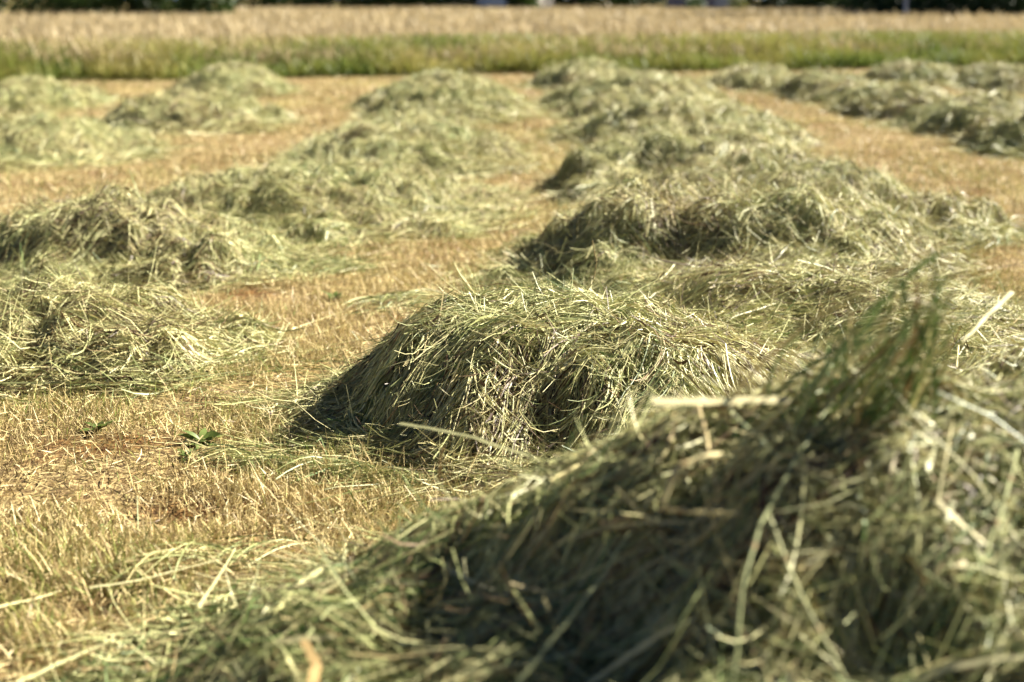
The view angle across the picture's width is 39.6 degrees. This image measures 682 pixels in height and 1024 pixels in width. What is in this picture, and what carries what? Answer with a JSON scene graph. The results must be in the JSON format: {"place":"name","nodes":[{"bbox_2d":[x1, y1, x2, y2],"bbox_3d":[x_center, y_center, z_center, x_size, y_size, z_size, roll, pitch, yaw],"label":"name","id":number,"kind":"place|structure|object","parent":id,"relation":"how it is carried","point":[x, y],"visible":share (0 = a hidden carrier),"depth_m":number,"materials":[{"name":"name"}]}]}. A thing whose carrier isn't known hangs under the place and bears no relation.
{"place":"outdoors","nodes":[
{"label":"outdoors","id":0,"kind":"place"},
{"bbox_2d":[113,584,140,600],"bbox_3d":[-0.793,0.513,2.919,0.057,0.020,0.045,-5,15,-21],"label":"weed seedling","id":1,"kind":"object","parent":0,"point":[116,596],"visible":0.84,"depth_m":2.91,"materials":[{"name":"green plant"}]},
{"bbox_2d":[177,447,198,461],"bbox_3d":[-0.870,0.302,3.792,0.065,0.023,0.072,0,14,0],"label":"weed seedling","id":2,"kind":"object","parent":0,"point":[184,453],"visible":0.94,"depth_m":3.81,"materials":[{"name":"green plant"}]},
{"bbox_2d":[0,0,1023,681],"bbox_3d":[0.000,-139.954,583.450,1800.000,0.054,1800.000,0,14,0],"label":"ground","id":3,"kind":"structure","parent":0,"point":[106,450],"depth_m":4.62,"materials":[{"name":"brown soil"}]},
{"bbox_2d":[0,0,70,15],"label":"hedge shrub","id":4,"kind":"object","parent":3,"relation":"on","point":[17,6],"visible":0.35,"depth_m":56.22,"materials":[{"name":"green plant"}]},
{"bbox_2d":[13,0,92,14],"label":"hedge shrub","id":5,"kind":"object","parent":3,"relation":"on","point":[40,9],"visible":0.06,"depth_m":57.61,"materials":[{"name":"green plant"}]},
{"bbox_2d":[0,59,128,117],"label":"hay heap","id":6,"kind":"object","parent":3,"relation":"on","point":[17,92],"visible":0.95,"depth_m":15.58,"materials":[{"name":"plant"}]},
{"bbox_2d":[45,0,130,16],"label":"hedge shrub","id":7,"kind":"object","parent":3,"relation":"on","point":[86,4],"visible":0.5,"depth_m":55.39,"materials":[{"name":"green plant"}]},
{"bbox_2d":[56,632,130,637],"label":"straw","id":8,"kind":"object","parent":3,"relation":"on","point":[65,635],"visible":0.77,"depth_m":2.68,"materials":[{"name":"beige plant"}]},
{"bbox_2d":[80,419,116,432],"bbox_3d":[-1.169,0.236,4.014,0.087,0.035,0.099,0,14,0],"label":"weed seedling","id":9,"kind":"object","parent":3,"relation":"on","point":[98,426],"visible":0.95,"depth_m":4.01,"materials":[{"name":"green plant"}]},
{"bbox_2d":[0,95,205,175],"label":"hay heap","id":10,"kind":"object","parent":3,"relation":"on","point":[46,139],"visible":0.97,"depth_m":10.77,"materials":[{"name":"plant"}]},
{"bbox_2d":[88,0,167,14],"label":"hedge shrub","id":11,"kind":"object","parent":3,"relation":"on","point":[129,7],"visible":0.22,"depth_m":56.83,"materials":[{"name":"green plant"}]},
{"bbox_2d":[131,0,182,15],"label":"hedge shrub","id":12,"kind":"object","parent":3,"relation":"on","point":[155,5],"visible":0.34,"depth_m":56.25,"materials":[{"name":"green plant"}]},
{"bbox_2d":[48,535,316,619],"bbox_3d":[-0.683,0.474,3.015,0.644,0.066,0.333,-12,18,-40],"label":"hay wisp","id":13,"kind":"object","parent":3,"relation":"on","point":[233,544],"visible":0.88,"depth_m":3.04,"materials":[{"name":"beige plant"}]},
{"bbox_2d":[0,241,368,412],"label":"hay heap","id":14,"kind":"object","parent":3,"relation":"on","point":[60,330],"visible":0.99,"depth_m":4.67,"materials":[{"name":"plant"}]},
{"bbox_2d":[124,588,251,653],"bbox_3d":[-0.426,0.520,2.798,0.404,0.059,0.599,12,18,40],"label":"hay wisp","id":15,"kind":"object","parent":3,"relation":"on","point":[196,625],"visible":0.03,"depth_m":2.70,"materials":[{"name":"plant"}]},
{"bbox_2d":[78,80,322,138],"bbox_3d":[-3.094,-2.271,13.740,2.408,0.527,3.264,0,14,0],"label":"hay heap","id":16,"kind":"object","parent":3,"relation":"on","point":[182,110],"visible":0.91,"depth_m":13.24,"materials":[{"name":"plant"}]},
{"bbox_2d":[178,428,223,448],"bbox_3d":[-0.851,0.263,3.929,0.104,0.039,0.114,8,16,31],"label":"weed seedling","id":17,"kind":"object","parent":3,"relation":"on","point":[203,432],"visible":0.92,"depth_m":3.92,"materials":[{"name":"green plant"}]},
{"bbox_2d":[172,0,237,15],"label":"hedge shrub","id":18,"kind":"object","parent":3,"relation":"on","point":[191,6],"visible":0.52,"depth_m":53.59,"materials":[{"name":"green plant"}]},
{"bbox_2d":[0,149,420,297],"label":"hay heap","id":19,"kind":"object","parent":3,"relation":"on","point":[123,230],"visible":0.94,"depth_m":6.24,"materials":[{"name":"plant"}]},
{"bbox_2d":[153,52,327,98],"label":"hay heap","id":20,"kind":"object","parent":3,"relation":"on","point":[259,81],"visible":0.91,"depth_m":17.75,"materials":[{"name":"plant"}]},
{"bbox_2d":[211,0,301,12],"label":"tree","id":21,"kind":"object","parent":3,"relation":"on","point":[240,3],"visible":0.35,"depth_m":91.83,"materials":[{"name":"green plant"}]},
{"bbox_2d":[259,0,348,7],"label":"tree","id":22,"kind":"object","parent":3,"relation":"on","point":[303,4],"visible":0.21,"depth_m":93.00,"materials":[{"name":"green plant"}]},
{"bbox_2d":[181,444,438,499],"bbox_3d":[-0.501,0.323,3.680,0.790,0.053,0.332,6,15,24],"label":"hay wisp","id":23,"kind":"object","parent":3,"relation":"on","point":[272,456],"visible":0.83,"depth_m":3.68,"materials":[{"name":"beige plant"}]},
{"bbox_2d":[94,132,559,255],"bbox_3d":[-1.040,-0.943,8.210,3.069,0.557,3.445,0,14,0],"label":"hay heap","id":24,"kind":"object","parent":3,"relation":"on","point":[340,197],"visible":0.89,"depth_m":7.71,"materials":[{"name":"plant"}]},
{"bbox_2d":[302,0,360,7],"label":"tree","id":25,"kind":"object","parent":3,"relation":"on","point":[338,3],"visible":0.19,"depth_m":93.34,"materials":[{"name":"green plant"}]},
{"bbox_2d":[320,290,343,299],"bbox_3d":[-0.731,-0.189,5.776,0.104,0.044,0.078,-12,18,-40],"label":"weed seedling","id":26,"kind":"object","parent":3,"relation":"on","point":[336,294],"visible":0.9,"depth_m":5.78,"materials":[{"name":"green plant"}]},
{"bbox_2d":[341,0,415,8],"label":"tree","id":27,"kind":"object","parent":3,"relation":"on","point":[370,3],"visible":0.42,"depth_m":91.31,"materials":[{"name":"green plant"}]},
{"bbox_2d":[333,289,440,315],"bbox_3d":[-0.466,-0.168,5.673,0.515,0.054,0.458,-8,16,-31],"label":"hay wisp","id":28,"kind":"object","parent":3,"relation":"on","point":[401,296],"visible":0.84,"depth_m":5.67,"materials":[{"name":"beige plant"}]},
{"bbox_2d":[226,89,570,179],"bbox_3d":[-0.844,-1.605,10.877,2.679,0.591,4.226,0,14,0],"label":"hay heap","id":29,"kind":"object","parent":3,"relation":"on","point":[453,147],"visible":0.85,"depth_m":10.33,"materials":[{"name":"green plant"}]},
{"bbox_2d":[382,0,450,7],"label":"tree","id":30,"kind":"object","parent":3,"relation":"on","point":[424,3],"visible":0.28,"depth_m":92.24,"materials":[{"name":"green plant"}]},
{"bbox_2d":[327,50,546,126],"bbox_3d":[-0.742,-2.852,15.790,2.597,0.700,5.678,0,14,0],"label":"hay heap","id":31,"kind":"object","parent":3,"relation":"on","point":[471,97],"visible":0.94,"depth_m":14.63,"materials":[{"name":"plant"}]},
{"bbox_2d":[418,0,475,7],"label":"tree","id":32,"kind":"object","parent":3,"relation":"on","point":[472,4],"visible":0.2,"depth_m":93.21,"materials":[{"name":"green plant"}]},
{"bbox_2d":[450,0,481,6],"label":"tree","id":33,"kind":"object","parent":3,"relation":"on","point":[476,1],"visible":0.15,"depth_m":93.79,"materials":[{"name":"green plant"}]},
{"bbox_2d":[127,253,828,526],"bbox_3d":[0.121,0.002,4.290,2.458,0.600,2.226,0,14,0],"label":"hay heap","id":34,"kind":"object","parent":3,"relation":"on","point":[532,367],"visible":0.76,"depth_m":3.90,"materials":[{"name":"green plant"}]},
{"bbox_2d":[399,422,540,459],"bbox_3d":[-0.083,0.190,2.724,0.015,0.025,0.412,-12,18,-42],"label":"straw","id":35,"kind":"object","parent":34,"relation":"on","point":[461,434],"visible":0.95,"depth_m":2.73,"materials":[{"name":"beige plant"}]},
{"bbox_2d":[592,240,596,278],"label":"straw","id":36,"kind":"object","parent":34,"relation":"on","point":[595,258],"visible":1,"depth_m":4.21,"materials":[{"name":"beige plant"}]},
{"bbox_2d":[0,64,1023,681],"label":"stubble","id":37,"kind":"object","parent":3,"relation":"on","point":[88,550],"visible":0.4,"depth_m":3.96,"materials":[{"name":"beige plant"}]},
{"bbox_2d":[0,590,61,607],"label":"straw","id":38,"kind":"object","parent":37,"relation":"on","point":[20,601],"visible":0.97,"depth_m":2.83,"materials":[{"name":"beige plant"}]},
{"bbox_2d":[89,559,221,587],"bbox_3d":[-0.732,0.481,2.936,0.275,0.013,0.010,-7,15,-26],"label":"straw","id":39,"kind":"object","parent":37,"relation":"on","point":[103,585],"visible":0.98,"depth_m":2.92,"materials":[{"name":"beige plant"}]},
{"bbox_2d":[0,258,1023,681],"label":"hay heap","id":40,"kind":"object","parent":3,"relation":"on","point":[898,576],"visible":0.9,"depth_m":2.12,"materials":[{"name":"green plant"}]},
{"bbox_2d":[16,637,115,681],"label":"straw","id":41,"kind":"object","parent":40,"relation":"on","point":[48,668],"visible":0.97,"depth_m":2.52,"materials":[{"name":"beige plant"}]},
{"bbox_2d":[198,548,235,606],"bbox_3d":[-0.584,0.465,2.823,0.009,0.028,0.357,0,14,0],"label":"straw","id":42,"kind":"object","parent":40,"relation":"on","point":[208,591],"visible":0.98,"depth_m":2.79,"materials":[{"name":"beige plant"}]},
{"bbox_2d":[277,634,334,644],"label":"straw","id":43,"kind":"object","parent":40,"relation":"on","point":[295,639],"visible":0.94,"depth_m":2.18,"materials":[{"name":"beige plant"}]},
{"bbox_2d":[300,639,321,681],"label":"straw","id":44,"kind":"object","parent":40,"relation":"on","point":[313,658],"visible":1,"depth_m":2.07,"materials":[{"name":"yellow plant"}]},
{"bbox_2d":[436,444,444,481],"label":"straw","id":45,"kind":"object","parent":40,"relation":"on","point":[440,466],"visible":0.95,"depth_m":2.63,"materials":[{"name":"plant"}]},
{"bbox_2d":[443,565,474,583],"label":"straw","id":46,"kind":"object","parent":40,"relation":"on","point":[456,572],"visible":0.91,"depth_m":2.31,"materials":[{"name":"green plant"}]},
{"bbox_2d":[473,591,509,597],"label":"straw","id":47,"kind":"object","parent":40,"relation":"on","point":[481,594],"visible":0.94,"depth_m":2.18,"materials":[{"name":"green plant"}]},
{"bbox_2d":[515,530,629,681],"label":"straw","id":48,"kind":"object","parent":40,"relation":"on","point":[527,670],"visible":1,"depth_m":1.99,"materials":[{"name":"green plant"}]},
{"bbox_2d":[599,514,629,525],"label":"straw","id":49,"kind":"object","parent":40,"relation":"on","point":[613,520],"visible":1,"depth_m":2.14,"materials":[{"name":"beige plant"}]},
{"bbox_2d":[585,618,694,681],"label":"straw","id":50,"kind":"object","parent":40,"relation":"on","point":[614,665],"visible":0.98,"depth_m":2.00,"materials":[{"name":"plant"}]},
{"bbox_2d":[660,452,738,514],"bbox_3d":[0.263,0.204,2.023,0.106,0.072,0.103,0,14,0],"label":"straw","id":51,"kind":"object","parent":40,"relation":"on","point":[681,465],"visible":1,"depth_m":2.02,"materials":[{"name":"beige plant"}]},
{"bbox_2d":[696,405,719,500],"bbox_3d":[0.296,0.164,2.161,0.010,0.094,0.199,-1,14,-2],"label":"straw","id":52,"kind":"object","parent":40,"relation":"on","point":[702,422],"visible":0.88,"depth_m":2.15,"materials":[{"name":"beige plant"}]},
{"bbox_2d":[651,396,790,404],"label":"straw","id":53,"kind":"object","parent":40,"relation":"on","point":[698,400],"visible":1,"depth_m":2.13,"materials":[{"name":"beige plant"}]},
{"bbox_2d":[732,371,844,681],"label":"straw","id":54,"kind":"object","parent":40,"relation":"on","point":[812,433],"visible":0.94,"depth_m":1.98,"materials":[{"name":"green plant"}]},
{"bbox_2d":[766,515,847,681],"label":"straw","id":55,"kind":"object","parent":40,"relation":"on","point":[788,568],"visible":0.97,"depth_m":1.95,"materials":[{"name":"beige plant"}]},
{"bbox_2d":[720,234,991,452],"bbox_3d":[0.510,0.033,2.182,0.366,0.440,0.368,0,14,0],"label":"stem tuft","id":56,"kind":"object","parent":40,"relation":"on","point":[876,383],"visible":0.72,"depth_m":2.13,"materials":[{"name":"green plant"}]},
{"bbox_2d":[936,345,958,504],"bbox_3d":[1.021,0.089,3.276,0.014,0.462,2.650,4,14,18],"label":"straw","id":57,"kind":"object","parent":40,"relation":"on","point":[949,439],"visible":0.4,"depth_m":2.10,"materials":[{"name":"beige plant"}]},
{"bbox_2d":[935,499,986,544],"bbox_3d":[0.637,0.258,2.013,0.079,0.059,0.011,7,15,27],"label":"straw","id":58,"kind":"object","parent":40,"relation":"on","point":[951,513],"visible":1,"depth_m":2.01,"materials":[{"name":"beige plant"}]},
{"bbox_2d":[909,655,1023,681],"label":"straw","id":59,"kind":"object","parent":40,"relation":"on","point":[930,675],"visible":1,"depth_m":1.88,"materials":[{"name":"beige plant"}]},
{"bbox_2d":[962,291,1013,341],"bbox_3d":[0.925,-0.049,2.768,0.010,0.068,0.215,12,18,41],"label":"straw","id":60,"kind":"object","parent":40,"relation":"on","point":[1007,296],"visible":0.98,"depth_m":2.78,"materials":[{"name":"beige plant"}]},
{"bbox_2d":[983,449,1018,559],"bbox_3d":[0.707,0.233,2.049,0.011,0.114,0.182,7,15,28],"label":"straw","id":61,"kind":"object","parent":40,"relation":"on","point":[1009,478],"visible":0.99,"depth_m":2.06,"materials":[{"name":"beige plant"}]},
{"bbox_2d":[475,0,552,7],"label":"house","id":62,"kind":"structure","parent":3,"relation":"on","point":[502,3],"depth_m":91.65,"materials":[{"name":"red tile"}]},
{"bbox_2d":[504,0,541,7],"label":"tree","id":63,"kind":"object","parent":3,"relation":"on","point":[523,3],"visible":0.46,"depth_m":87.00,"materials":[{"name":"green plant"}]},
{"bbox_2d":[505,51,630,92],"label":"hay heap","id":64,"kind":"object","parent":3,"relation":"on","point":[558,75],"visible":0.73,"depth_m":19.12,"materials":[{"name":"plant"}]},
{"bbox_2d":[553,0,588,7],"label":"tree","id":65,"kind":"object","parent":3,"relation":"on","point":[562,3],"visible":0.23,"depth_m":96.00,"materials":[{"name":"green plant"}]},
{"bbox_2d":[576,0,646,7],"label":"tree","id":66,"kind":"object","parent":3,"relation":"on","point":[610,2],"visible":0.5,"depth_m":93.26,"materials":[{"name":"green plant"}]},
{"bbox_2d":[617,0,666,6],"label":"tree","id":67,"kind":"object","parent":3,"relation":"on","point":[654,2],"visible":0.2,"depth_m":94.11,"materials":[{"name":"green plant"}]},
{"bbox_2d":[527,64,768,122],"bbox_3d":[1.420,-2.804,15.793,3.079,0.613,5.472,0,14,0],"label":"hay heap","id":68,"kind":"object","parent":3,"relation":"on","point":[592,92],"visible":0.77,"depth_m":15.03,"materials":[{"name":"plant"}]},
{"bbox_2d":[508,108,823,206],"bbox_3d":[1.197,-1.241,9.312,2.579,0.623,3.075,0,14,0],"label":"hay heap","id":69,"kind":"object","parent":3,"relation":"on","point":[668,145],"visible":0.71,"depth_m":8.94,"materials":[{"name":"green plant"}]},
{"bbox_2d":[507,80,848,153],"bbox_3d":[1.400,-1.927,12.116,3.014,0.634,4.355,0,14,0],"label":"hay heap","id":70,"kind":"object","parent":3,"relation":"on","point":[659,105],"visible":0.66,"depth_m":11.77,"materials":[{"name":"plant"}]},
{"bbox_2d":[685,0,705,8],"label":"shrub","id":71,"kind":"object","parent":3,"relation":"on","point":[695,3],"visible":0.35,"depth_m":79.56,"materials":[{"name":"green plant"}]},
{"bbox_2d":[667,0,738,8],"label":"barn","id":72,"kind":"structure","parent":3,"relation":"on","point":[709,3],"depth_m":83.64,"materials":[{"name":"paint"}]},
{"bbox_2d":[715,0,728,8],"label":"door","id":73,"kind":"structure","parent":72,"relation":"in","point":[721,3],"depth_m":83.49,"materials":[{"name":"paint"}]},
{"bbox_2d":[401,143,1023,297],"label":"hay heap","id":74,"kind":"object","parent":3,"relation":"on","point":[664,221],"visible":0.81,"depth_m":6.06,"materials":[{"name":"plant"}]},
{"bbox_2d":[728,0,748,8],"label":"shrub","id":75,"kind":"object","parent":3,"relation":"on","point":[739,5],"visible":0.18,"depth_m":79.60,"materials":[{"name":"green plant"}]},
{"bbox_2d":[681,57,796,94],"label":"hay heap","id":76,"kind":"object","parent":3,"relation":"on","point":[755,76],"visible":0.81,"depth_m":19.39,"materials":[{"name":"plant"}]},
{"bbox_2d":[740,0,804,9],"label":"tree","id":77,"kind":"object","parent":3,"relation":"on","point":[758,3],"visible":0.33,"depth_m":84.12,"materials":[{"name":"green plant"}]},
{"bbox_2d":[529,135,1023,262],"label":"hay heap","id":78,"kind":"object","parent":3,"relation":"on","point":[960,217],"visible":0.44,"depth_m":7.30,"materials":[{"name":"green plant"}]},
{"bbox_2d":[767,0,827,8],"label":"tree","id":79,"kind":"object","parent":3,"relation":"on","point":[777,4],"visible":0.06,"depth_m":85.22,"materials":[{"name":"green plant"}]},
{"bbox_2d":[581,197,1023,372],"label":"hay heap","id":80,"kind":"object","parent":3,"relation":"on","point":[748,286],"visible":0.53,"depth_m":5.04,"materials":[{"name":"green plant"}]},
{"bbox_2d":[745,57,880,108],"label":"hay heap","id":81,"kind":"object","parent":3,"relation":"on","point":[817,86],"visible":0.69,"depth_m":16.97,"materials":[{"name":"plant"}]},
{"bbox_2d":[799,0,860,10],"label":"tree","id":82,"kind":"object","parent":3,"relation":"on","point":[822,4],"visible":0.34,"depth_m":78.97,"materials":[{"name":"green plant"}]},
{"bbox_2d":[798,72,960,122],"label":"hay heap","id":83,"kind":"object","parent":3,"relation":"on","point":[871,101],"visible":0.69,"depth_m":14.64,"materials":[{"name":"plant"}]},
{"bbox_2d":[834,0,963,15],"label":"conifer","id":84,"kind":"object","parent":3,"relation":"on","point":[853,5],"visible":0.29,"depth_m":55.87,"materials":[{"name":"green plant"}]},
{"bbox_2d":[848,52,962,87],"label":"hay heap","id":85,"kind":"object","parent":3,"relation":"on","point":[904,69],"visible":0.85,"depth_m":20.25,"materials":[{"name":"green plant"}]},
{"bbox_2d":[903,0,907,14],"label":"wooden post","id":86,"kind":"object","parent":3,"relation":"on","point":[905,5],"visible":0.4,"depth_m":52.03,"materials":[{"name":"grey wood"}]},
{"bbox_2d":[806,311,1023,491],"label":"hay heap","id":87,"kind":"object","parent":3,"relation":"on","point":[1012,353],"visible":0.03,"depth_m":3.03,"materials":[{"name":"green plant"}]},
{"bbox_2d":[877,0,1006,16],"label":"conifer","id":88,"kind":"object","parent":3,"relation":"on","point":[928,3],"visible":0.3,"depth_m":54.16,"materials":[{"name":"green plant"}]},
{"bbox_2d":[867,67,1023,141],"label":"hay heap","id":89,"kind":"object","parent":3,"relation":"on","point":[949,114],"visible":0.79,"depth_m":12.78,"materials":[{"name":"plant"}]},
{"bbox_2d":[918,100,1023,161],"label":"hay heap","id":90,"kind":"object","parent":3,"relation":"on","point":[999,135],"visible":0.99,"depth_m":11.39,"materials":[{"name":"plant"}]},
{"bbox_2d":[929,0,1023,16],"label":"conifer","id":91,"kind":"object","parent":3,"relation":"on","point":[986,4],"visible":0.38,"depth_m":53.14,"materials":[{"name":"green plant"}]},
{"bbox_2d":[942,57,1023,93],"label":"hay heap","id":92,"kind":"object","parent":3,"relation":"on","point":[990,75],"visible":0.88,"depth_m":18.94,"materials":[{"name":"plant"}]},
{"bbox_2d":[956,227,1023,247],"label":"hay wisp","id":93,"kind":"object","parent":3,"relation":"on","point":[1007,240],"visible":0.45,"depth_m":7.02,"materials":[{"name":"beige plant"}]},
{"bbox_2d":[968,0,1023,15],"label":"conifer","id":94,"kind":"object","parent":3,"relation":"on","point":[1014,5],"visible":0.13,"depth_m":53.50,"materials":[{"name":"green plant"}]},
{"bbox_2d":[0,2,1023,78],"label":"tall grass","id":95,"kind":"structure","parent":0,"point":[252,21],"depth_m":31.53,"materials":[{"name":"plant"}]},
{"bbox_2d":[0,24,1023,81],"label":"grass","id":96,"kind":"structure","parent":0,"point":[800,55],"depth_m":23.30,"materials":[{"name":"green plant"}]}
]}

